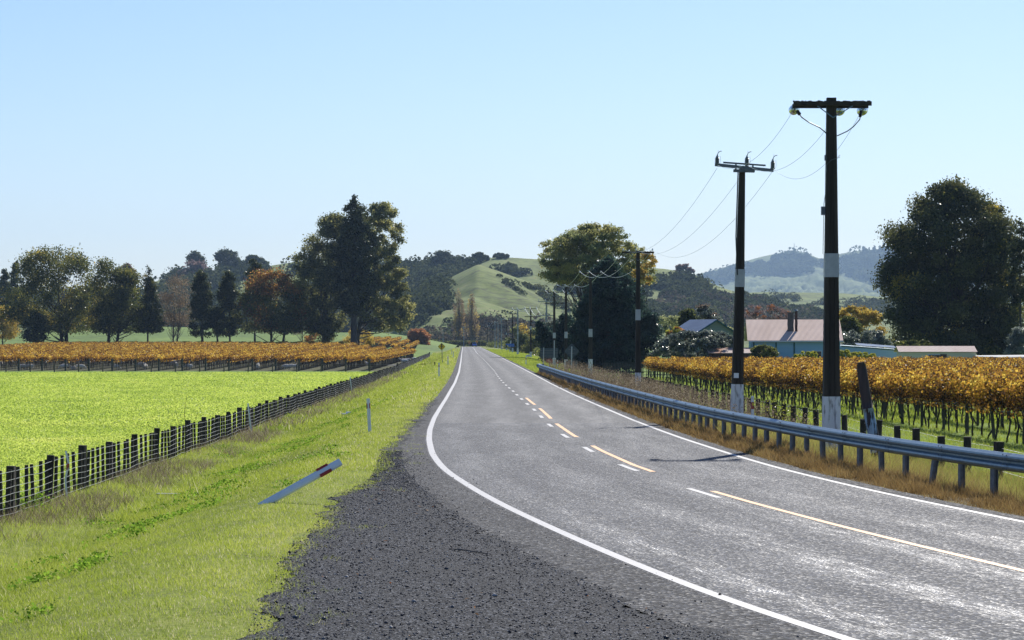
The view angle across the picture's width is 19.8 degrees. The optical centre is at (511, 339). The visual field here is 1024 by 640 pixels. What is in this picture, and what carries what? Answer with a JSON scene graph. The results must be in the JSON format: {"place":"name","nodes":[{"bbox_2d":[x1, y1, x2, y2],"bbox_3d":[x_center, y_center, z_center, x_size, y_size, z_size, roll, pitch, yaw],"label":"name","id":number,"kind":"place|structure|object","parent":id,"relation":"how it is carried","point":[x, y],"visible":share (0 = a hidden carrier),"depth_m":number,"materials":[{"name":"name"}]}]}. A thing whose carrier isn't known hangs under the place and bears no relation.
{"place":"outdoors","nodes":[
{"label":"outdoors","id":0,"kind":"place"},
{"bbox_2d":[0,371,407,542],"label":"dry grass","id":1,"kind":"structure","parent":0,"point":[151,471],"depth_m":77.49,"materials":[{"name":"plant"}]},
{"bbox_2d":[0,327,458,351],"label":"field","id":2,"kind":"structure","parent":0,"point":[164,335],"depth_m":997.92,"materials":[{"name":"green plant"}]},
{"bbox_2d":[1,258,914,347],"bbox_3d":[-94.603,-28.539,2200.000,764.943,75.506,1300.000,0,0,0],"label":"hill","id":3,"kind":"structure","parent":0,"point":[534,265],"depth_m":2259.66,"materials":[{"name":"green plant"}]},
{"bbox_2d":[0,255,402,332],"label":"hill bush","id":4,"kind":"object","parent":3,"relation":"on","point":[162,287],"visible":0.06,"depth_m":2087.24,"materials":[{"name":"green plant"}]},
{"bbox_2d":[162,259,271,283],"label":"hill bush","id":5,"kind":"object","parent":3,"relation":"on","point":[240,268],"visible":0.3,"depth_m":2259.79,"materials":[{"name":"green plant"}]},
{"bbox_2d":[212,246,243,269],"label":"spreading tree","id":6,"kind":"object","parent":3,"relation":"on","point":[226,256],"visible":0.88,"depth_m":2295.49,"materials":[{"name":"green plant"}]},
{"bbox_2d":[381,252,481,299],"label":"hill bush","id":7,"kind":"object","parent":3,"relation":"on","point":[419,269],"visible":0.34,"depth_m":2239.07,"materials":[{"name":"green plant"}]},
{"bbox_2d":[429,250,456,267],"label":"round tree","id":8,"kind":"object","parent":3,"relation":"on","point":[441,257],"visible":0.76,"depth_m":2297.06,"materials":[{"name":"green plant"}]},
{"bbox_2d":[489,261,823,329],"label":"hill bush","id":9,"kind":"object","parent":3,"relation":"on","point":[687,284],"visible":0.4,"depth_m":2129.56,"materials":[{"name":"green plant"}]},
{"bbox_2d":[653,289,822,332],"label":"hill bush","id":10,"kind":"object","parent":3,"relation":"on","point":[671,300],"visible":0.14,"depth_m":2035.44,"materials":[{"name":"green plant"}]},
{"bbox_2d":[0,345,1023,639],"bbox_3d":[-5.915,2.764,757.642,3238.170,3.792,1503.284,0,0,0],"label":"ground","id":11,"kind":"structure","parent":0,"point":[130,635],"depth_m":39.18,"materials":[{"name":"green plant"}]},
{"bbox_2d":[0,268,14,307],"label":"conifer tree","id":12,"kind":"object","parent":11,"relation":"on","point":[4,278],"visible":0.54,"depth_m":1048.96,"materials":[{"name":"green plant"}]},
{"bbox_2d":[0,305,21,343],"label":"yellow shrub","id":13,"kind":"object","parent":11,"relation":"on","point":[9,333],"visible":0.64,"depth_m":858.41,"materials":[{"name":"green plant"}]},
{"bbox_2d":[19,309,53,343],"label":"dark tree","id":14,"kind":"object","parent":11,"relation":"on","point":[37,331],"visible":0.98,"depth_m":720.71,"materials":[{"name":"green plant"}]},
{"bbox_2d":[0,244,103,341],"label":"oak tree","id":15,"kind":"object","parent":11,"relation":"on","point":[36,285],"visible":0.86,"depth_m":732.09,"materials":[{"name":"green plant"}]},
{"bbox_2d":[0,341,177,367],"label":"vine row","id":16,"kind":"object","parent":11,"relation":"on","point":[41,350],"visible":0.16,"depth_m":530.43,"materials":[{"name":"orange plant"}]},
{"bbox_2d":[0,341,191,370],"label":"vine row","id":17,"kind":"object","parent":11,"relation":"on","point":[7,356],"visible":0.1,"depth_m":458.99,"materials":[{"name":"orange plant"}]},
{"bbox_2d":[17,341,203,370],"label":"vine row","id":18,"kind":"object","parent":11,"relation":"on","point":[26,357],"visible":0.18,"depth_m":454.37,"materials":[{"name":"orange plant"}]},
{"bbox_2d":[82,256,159,341],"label":"oak tree","id":19,"kind":"object","parent":11,"relation":"on","point":[116,299],"visible":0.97,"depth_m":724.77,"materials":[{"name":"green plant"}]},
{"bbox_2d":[39,341,218,370],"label":"vine row","id":20,"kind":"object","parent":11,"relation":"on","point":[51,357],"visible":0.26,"depth_m":455.98,"materials":[{"name":"orange plant"}]},
{"bbox_2d":[62,341,230,370],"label":"vine row","id":21,"kind":"object","parent":11,"relation":"on","point":[76,357],"visible":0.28,"depth_m":452.73,"materials":[{"name":"orange plant"}]},
{"bbox_2d":[135,266,166,340],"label":"conifer tree","id":22,"kind":"object","parent":11,"relation":"on","point":[153,312],"visible":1,"depth_m":725.24,"materials":[{"name":"green plant"}]},
{"bbox_2d":[86,341,245,370],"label":"vine row","id":23,"kind":"object","parent":11,"relation":"on","point":[100,357],"visible":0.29,"depth_m":452.00,"materials":[{"name":"orange plant"}]},
{"bbox_2d":[157,272,195,341],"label":"bare tree","id":24,"kind":"object","parent":11,"relation":"on","point":[179,318],"visible":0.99,"depth_m":729.82,"materials":[{"name":"brown plant"}]},
{"bbox_2d":[109,341,259,370],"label":"vine row","id":25,"kind":"object","parent":11,"relation":"on","point":[119,357],"visible":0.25,"depth_m":454.46,"materials":[{"name":"orange plant"}]},
{"bbox_2d":[0,364,369,371],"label":"fence","id":26,"kind":"object","parent":11,"relation":"on","point":[127,366],"visible":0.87,"depth_m":411.22,"materials":[{"name":"brown wood"}]},
{"bbox_2d":[0,371,372,510],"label":"green crop","id":27,"kind":"object","parent":11,"relation":"on","point":[24,444],"visible":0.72,"depth_m":176.32,"materials":[{"name":"green plant"}]},
{"bbox_2d":[0,363,397,517],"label":"field fence","id":28,"kind":"object","parent":11,"relation":"on","point":[260,412],"visible":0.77,"depth_m":85.37,"materials":[{"name":"black metal"}]},
{"bbox_2d":[0,391,401,621],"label":"ditch weeds","id":29,"kind":"object","parent":11,"relation":"on","point":[95,557],"visible":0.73,"depth_m":55.86,"materials":[{"name":"green plant"}]},
{"bbox_2d":[187,270,218,340],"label":"conifer tree","id":30,"kind":"object","parent":11,"relation":"on","point":[201,299],"visible":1,"depth_m":722.80,"materials":[{"name":"green plant"}]},
{"bbox_2d":[133,341,272,370],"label":"vine row","id":31,"kind":"object","parent":11,"relation":"on","point":[144,357],"visible":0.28,"depth_m":454.48,"materials":[{"name":"orange plant"}]},
{"bbox_2d":[156,341,288,370],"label":"vine row","id":32,"kind":"object","parent":11,"relation":"on","point":[172,357],"visible":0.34,"depth_m":453.79,"materials":[{"name":"orange plant"}]},
{"bbox_2d":[209,270,241,340],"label":"conifer tree","id":33,"kind":"object","parent":11,"relation":"on","point":[226,291],"visible":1,"depth_m":725.84,"materials":[{"name":"green plant"}]},
{"bbox_2d":[179,341,300,370],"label":"vine row","id":34,"kind":"object","parent":11,"relation":"on","point":[197,357],"visible":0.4,"depth_m":456.71,"materials":[{"name":"orange plant"}]},
{"bbox_2d":[202,341,315,370],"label":"vine row","id":35,"kind":"object","parent":11,"relation":"on","point":[217,356],"visible":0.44,"depth_m":459.51,"materials":[{"name":"orange plant"}]},
{"bbox_2d":[231,265,309,341],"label":"autumn tree","id":36,"kind":"object","parent":11,"relation":"on","point":[272,316],"visible":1,"depth_m":725.39,"materials":[{"name":"orange plant"}]},
{"bbox_2d":[225,341,329,370],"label":"vine row","id":37,"kind":"object","parent":11,"relation":"on","point":[241,357],"visible":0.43,"depth_m":459.17,"materials":[{"name":"orange plant"}]},
{"bbox_2d":[249,341,345,370],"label":"vine row","id":38,"kind":"object","parent":11,"relation":"on","point":[266,356],"visible":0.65,"depth_m":469.49,"materials":[{"name":"orange plant"}]},
{"bbox_2d":[256,459,342,504],"bbox_3d":[-3.489,2.366,48.284,1.570,0.157,0.053,-29,-30,-17],"label":"marker post","id":39,"kind":"object","parent":11,"relation":"on","point":[323,470],"visible":0.9,"depth_m":48.29,"materials":[{"name":"white plastic"}]},
{"bbox_2d":[273,342,357,370],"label":"vine row","id":40,"kind":"object","parent":11,"relation":"on","point":[285,357],"visible":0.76,"depth_m":472.42,"materials":[{"name":"orange plant"}]},
{"bbox_2d":[283,210,356,341],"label":"poplar tree","id":41,"kind":"object","parent":11,"relation":"on","point":[315,267],"visible":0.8,"depth_m":732.02,"materials":[{"name":"green plant"}]},
{"bbox_2d":[295,344,372,370],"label":"vine row","id":42,"kind":"object","parent":11,"relation":"on","point":[303,357],"visible":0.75,"depth_m":471.17,"materials":[{"name":"orange plant"}]},
{"bbox_2d":[316,345,386,370],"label":"vine row","id":43,"kind":"object","parent":11,"relation":"on","point":[333,357],"visible":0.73,"depth_m":469.46,"materials":[{"name":"orange plant"}]},
{"bbox_2d":[326,194,381,342],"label":"pine tree","id":44,"kind":"object","parent":11,"relation":"on","point":[353,237],"visible":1,"depth_m":726.00,"materials":[{"name":"green plant"}]},
{"bbox_2d":[341,346,401,370],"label":"vine row","id":45,"kind":"object","parent":11,"relation":"on","point":[353,357],"visible":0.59,"depth_m":468.87,"materials":[{"name":"orange plant"}]},
{"bbox_2d":[357,201,416,344],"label":"poplar tree","id":46,"kind":"object","parent":11,"relation":"on","point":[379,306],"visible":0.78,"depth_m":740.03,"materials":[{"name":"green plant"}]},
{"bbox_2d":[364,348,416,370],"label":"vine row","id":47,"kind":"object","parent":11,"relation":"on","point":[393,356],"visible":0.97,"depth_m":515.82,"materials":[{"name":"orange plant"}]},
{"bbox_2d":[407,328,431,344],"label":"round tree","id":48,"kind":"object","parent":11,"relation":"on","point":[422,336],"visible":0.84,"depth_m":1007.73,"materials":[{"name":"red plant"}]},
{"bbox_2d":[453,289,465,340],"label":"columnar poplar","id":49,"kind":"object","parent":11,"relation":"on","point":[458,319],"visible":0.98,"depth_m":1234.58,"materials":[{"name":"brown plant"}]},
{"bbox_2d":[464,293,480,340],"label":"columnar poplar","id":50,"kind":"object","parent":11,"relation":"on","point":[471,328],"visible":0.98,"depth_m":1234.55,"materials":[{"name":"brown plant"}]},
{"bbox_2d":[236,400,733,639],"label":"gravel shoulder","id":51,"kind":"object","parent":11,"relation":"on","point":[633,632],"visible":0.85,"depth_m":31.08},
{"bbox_2d":[239,450,830,639],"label":"loose gravel","id":52,"kind":"structure","parent":51,"relation":"on","point":[398,469],"depth_m":33.20,"materials":[{"name":"grey gravel"}]},
{"bbox_2d":[502,323,537,353],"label":"round shrub","id":53,"kind":"object","parent":11,"relation":"on","point":[524,336],"visible":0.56,"depth_m":718.89,"materials":[{"name":"green plant"}]},
{"bbox_2d":[533,320,569,363],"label":"cypress tree","id":54,"kind":"object","parent":11,"relation":"on","point":[544,338],"visible":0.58,"depth_m":394.44,"materials":[{"name":"green plant"}]},
{"bbox_2d":[550,313,574,357],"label":"cypress tree","id":55,"kind":"object","parent":11,"relation":"on","point":[560,327],"visible":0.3,"depth_m":399.08,"materials":[{"name":"green plant"}]},
{"bbox_2d":[579,271,601,371],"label":"power pole","id":56,"kind":"object","parent":11,"relation":"on","point":[590,356],"visible":0.96,"depth_m":267.85,"materials":[{"name":"white paint"}]},
{"bbox_2d":[535,221,658,308],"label":"umbrella tree","id":57,"kind":"object","parent":11,"relation":"on","point":[563,255],"visible":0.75,"depth_m":466.84,"materials":[{"name":"green plant"}]},
{"bbox_2d":[567,254,664,370],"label":"cypress tree","id":58,"kind":"object","parent":11,"relation":"on","point":[613,308],"visible":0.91,"depth_m":382.33,"materials":[{"name":"green plant"}]},
{"bbox_2d":[396,347,836,639],"bbox_3d":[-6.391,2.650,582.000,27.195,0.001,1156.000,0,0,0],"label":"road shoulder","id":59,"kind":"object","parent":11,"relation":"on","point":[621,578],"visible":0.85,"depth_m":34.68},
{"bbox_2d":[622,248,653,388],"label":"power pole","id":60,"kind":"object","parent":11,"relation":"on","point":[638,342],"visible":0.92,"depth_m":192.85,"materials":[{"name":"white paint"}]},
{"bbox_2d":[630,253,657,300],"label":"autumn tree","id":61,"kind":"object","parent":11,"relation":"on","point":[652,262],"visible":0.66,"depth_m":449.60,"materials":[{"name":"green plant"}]},
{"bbox_2d":[538,357,821,426],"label":"tall dry weeds","id":62,"kind":"object","parent":11,"relation":"on","point":[654,388],"visible":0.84,"depth_m":136.47,"materials":[{"name":"brown plant"}]},
{"bbox_2d":[647,329,732,357],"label":"silver hedge","id":63,"kind":"object","parent":11,"relation":"on","point":[704,339],"visible":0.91,"depth_m":350.05,"materials":[{"name":"green plant"}]},
{"bbox_2d":[694,303,722,322],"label":"grey tree","id":64,"kind":"object","parent":11,"relation":"on","point":[704,311],"visible":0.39,"depth_m":424.18,"materials":[{"name":"brown plant"}]},
{"bbox_2d":[706,348,751,358],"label":"shed","id":65,"kind":"structure","parent":11,"relation":"on","point":[721,352],"depth_m":346.18,"materials":[{"name":"metal"}]},
{"bbox_2d":[715,151,776,412],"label":"power pole","id":66,"kind":"object","parent":11,"relation":"on","point":[737,388],"visible":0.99,"depth_m":100.84,"materials":[{"name":"white paint"}]},
{"bbox_2d":[480,347,1023,521],"bbox_3d":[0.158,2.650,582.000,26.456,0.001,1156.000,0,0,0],"label":"edge line","id":67,"kind":"object","parent":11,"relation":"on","point":[842,480],"visible":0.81,"depth_m":60.56,"materials":[{"name":"white paint"}]},
{"bbox_2d":[748,344,779,358],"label":"dark shrub","id":68,"kind":"object","parent":11,"relation":"on","point":[763,350],"visible":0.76,"depth_m":337.45,"materials":[{"name":"green plant"}]},
{"bbox_2d":[744,303,790,319],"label":"trees","id":69,"kind":"object","parent":11,"relation":"on","point":[754,314],"visible":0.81,"depth_m":518.82,"materials":[{"name":"brown plant"}]},
{"bbox_2d":[536,370,1023,515],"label":"golden verge grass","id":70,"kind":"structure","parent":11,"relation":"on","point":[1005,499],"depth_m":64.67,"materials":[{"name":"plant"}]},
{"bbox_2d":[536,364,1023,495],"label":"guard rail","id":71,"kind":"object","parent":11,"relation":"on","point":[962,457],"visible":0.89,"depth_m":64.32,"materials":[{"name":"metal"}]},
{"bbox_2d":[752,392,819,423],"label":"bare shrub","id":72,"kind":"object","parent":11,"relation":"on","point":[775,410],"visible":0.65,"depth_m":91.86,"materials":[{"name":"brown plant"}]},
{"bbox_2d":[744,309,843,358],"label":"house","id":73,"kind":"structure","parent":11,"relation":"on","point":[790,337],"depth_m":351.90,"materials":[{"name":"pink metal"}]},
{"bbox_2d":[613,376,1023,489],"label":"vineyard sward","id":74,"kind":"structure","parent":11,"relation":"on","point":[856,416],"depth_m":125.14,"materials":[{"name":"green plant"}]},
{"bbox_2d":[622,370,1023,477],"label":"vineyard fence","id":75,"kind":"object","parent":11,"relation":"on","point":[998,446],"visible":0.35,"depth_m":98.75,"materials":[{"name":"brown wood"}]},
{"bbox_2d":[789,97,871,449],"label":"power pole","id":76,"kind":"object","parent":11,"relation":"on","point":[831,414],"visible":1,"depth_m":76.84,"materials":[{"name":"white paint"}]},
{"bbox_2d":[643,356,1023,443],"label":"vine row","id":77,"kind":"object","parent":11,"relation":"on","point":[1008,395],"visible":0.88,"depth_m":125.67,"materials":[{"name":"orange plant"}]},
{"bbox_2d":[670,356,1022,431],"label":"vine row","id":78,"kind":"object","parent":11,"relation":"on","point":[1000,420],"visible":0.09,"depth_m":137.82,"materials":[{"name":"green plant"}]},
{"bbox_2d":[839,315,862,338],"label":"round shrub","id":79,"kind":"object","parent":11,"relation":"on","point":[853,324],"visible":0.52,"depth_m":379.48,"materials":[{"name":"green plant"}]},
{"bbox_2d":[696,356,1023,420],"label":"vine row","id":80,"kind":"object","parent":11,"relation":"on","point":[878,366],"visible":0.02,"depth_m":161.27,"materials":[{"name":"orange plant"}]},
{"bbox_2d":[839,303,888,345],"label":"willow tree","id":81,"kind":"object","parent":11,"relation":"on","point":[865,315],"visible":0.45,"depth_m":468.52,"materials":[{"name":"yellow plant"}]},
{"bbox_2d":[857,362,878,462],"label":"old post","id":82,"kind":"object","parent":11,"relation":"on","point":[868,409],"visible":0.58,"depth_m":72.89,"materials":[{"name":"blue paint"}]},
{"bbox_2d":[840,343,896,357],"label":"lean to","id":83,"kind":"object","parent":11,"relation":"on","point":[886,352],"visible":0.34,"depth_m":352.00,"materials":[{"name":"teal metal"}]},
{"bbox_2d":[840,329,897,347],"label":"silver hedge","id":84,"kind":"object","parent":11,"relation":"on","point":[867,337],"visible":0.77,"depth_m":370.62,"materials":[{"name":"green plant"}]},
{"bbox_2d":[721,356,1023,413],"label":"vine row","id":85,"kind":"object","parent":11,"relation":"on","point":[881,364],"visible":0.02,"depth_m":183.64,"materials":[{"name":"orange plant"}]},
{"bbox_2d":[746,356,1023,371],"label":"vine row","id":86,"kind":"object","parent":11,"relation":"on","point":[812,361],"visible":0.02,"depth_m":207.38,"materials":[{"name":"orange plant"}]},
{"bbox_2d":[774,356,1022,369],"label":"vine row","id":87,"kind":"object","parent":11,"relation":"on","point":[893,362],"visible":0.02,"depth_m":231.61,"materials":[{"name":"orange plant"}]},
{"bbox_2d":[797,356,1023,367],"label":"vine row","id":88,"kind":"object","parent":11,"relation":"on","point":[855,359],"visible":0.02,"depth_m":231.40,"materials":[{"name":"orange plant"}]},
{"bbox_2d":[894,346,976,358],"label":"shed","id":89,"kind":"structure","parent":11,"relation":"on","point":[967,352],"depth_m":340.20,"materials":[{"name":"metal"}]},
{"bbox_2d":[867,173,1023,354],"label":"macrocarpa tree","id":90,"kind":"object","parent":11,"relation":"on","point":[922,259],"visible":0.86,"depth_m":400.36,"materials":[{"name":"green plant"}]},
{"bbox_2d":[1003,326,1023,354],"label":"grey tree","id":91,"kind":"object","parent":11,"relation":"on","point":[1015,339],"visible":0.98,"depth_m":371.19,"materials":[{"name":"green plant"}]},
{"bbox_2d":[1004,217,1023,354],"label":"conifer tree","id":92,"kind":"object","parent":11,"relation":"on","point":[1016,288],"visible":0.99,"depth_m":391.48,"materials":[{"name":"green plant"}]},
{"bbox_2d":[0,0,1023,290],"label":"sky","id":93,"kind":"structure","parent":0,"point":[138,133],"materials":[{"name":"blue"}]},
{"bbox_2d":[386,265,665,348],"bbox_3d":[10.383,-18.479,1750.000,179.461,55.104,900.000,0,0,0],"label":"hill","id":94,"kind":"structure","parent":0,"point":[488,289],"depth_m":1675.78,"materials":[{"name":"green plant"}]},
{"bbox_2d":[388,273,463,327],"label":"hill bush","id":95,"kind":"object","parent":94,"relation":"on","point":[433,296],"visible":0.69,"depth_m":1605.73,"materials":[{"name":"green plant"}]},
{"bbox_2d":[399,310,550,340],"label":"hill bush","id":96,"kind":"object","parent":94,"relation":"on","point":[449,321],"visible":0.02,"depth_m":1511.33,"materials":[{"name":"green plant"}]},
{"bbox_2d":[418,310,552,342],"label":"hill bush","id":97,"kind":"object","parent":94,"relation":"on","point":[482,334],"visible":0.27,"depth_m":1473.24,"materials":[{"name":"green plant"}]},
{"bbox_2d":[496,274,573,310],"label":"hill bush","id":98,"kind":"object","parent":94,"relation":"on","point":[547,296],"visible":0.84,"depth_m":1712.59,"materials":[{"name":"green plant"}]},
{"bbox_2d":[429,347,641,422],"bbox_3d":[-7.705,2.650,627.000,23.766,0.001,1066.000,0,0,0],"label":"road","id":99,"kind":"structure","parent":0,"point":[481,392],"depth_m":130.67,"materials":[{"name":"grey asphalt"}]},
{"bbox_2d":[426,347,857,639],"bbox_3d":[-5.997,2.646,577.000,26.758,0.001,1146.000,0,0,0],"label":"edge line","id":100,"kind":"object","parent":99,"relation":"on","point":[438,462],"visible":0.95,"depth_m":36.75,"materials":[{"name":"white paint"}]},
{"bbox_2d":[672,319,732,358],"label":"house","id":101,"kind":"structure","parent":0,"point":[715,325],"depth_m":385.52,"materials":[{"name":"blue metal"}]},
{"bbox_2d":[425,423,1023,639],"bbox_3d":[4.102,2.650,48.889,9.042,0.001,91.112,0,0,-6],"label":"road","id":102,"kind":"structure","parent":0,"point":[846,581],"depth_m":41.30,"materials":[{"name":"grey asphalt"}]},
{"bbox_2d":[526,398,1023,571],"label":"yellow line","id":103,"kind":"object","parent":102,"relation":"on","point":[793,513],"visible":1,"depth_m":43.06,"materials":[{"name":"paint"}]},
{"bbox_2d":[702,249,1023,303],"bbox_3d":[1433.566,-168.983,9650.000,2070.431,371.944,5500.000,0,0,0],"label":"hill","id":104,"kind":"structure","parent":0,"point":[807,282],"depth_m":10237.38,"materials":[{"name":"green plant"}]},
{"bbox_2d":[701,245,974,285],"bbox_3d":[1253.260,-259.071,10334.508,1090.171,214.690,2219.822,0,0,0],"label":"hill bush","id":105,"kind":"object","parent":104,"relation":"on","point":[794,261],"visible":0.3,"depth_m":10972.65,"materials":[{"name":"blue plant"}]},
{"bbox_2d":[749,292,1023,329],"bbox_3d":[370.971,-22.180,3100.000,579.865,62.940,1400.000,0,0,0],"label":"hill","id":106,"kind":"structure","parent":0,"point":[809,297],"depth_m":3230.56,"materials":[{"name":"green plant"}]},
{"bbox_2d":[753,288,894,314],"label":"hill bush","id":107,"kind":"object","parent":106,"relation":"on","point":[873,303],"visible":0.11,"depth_m":3149.50,"materials":[{"name":"green plant"}]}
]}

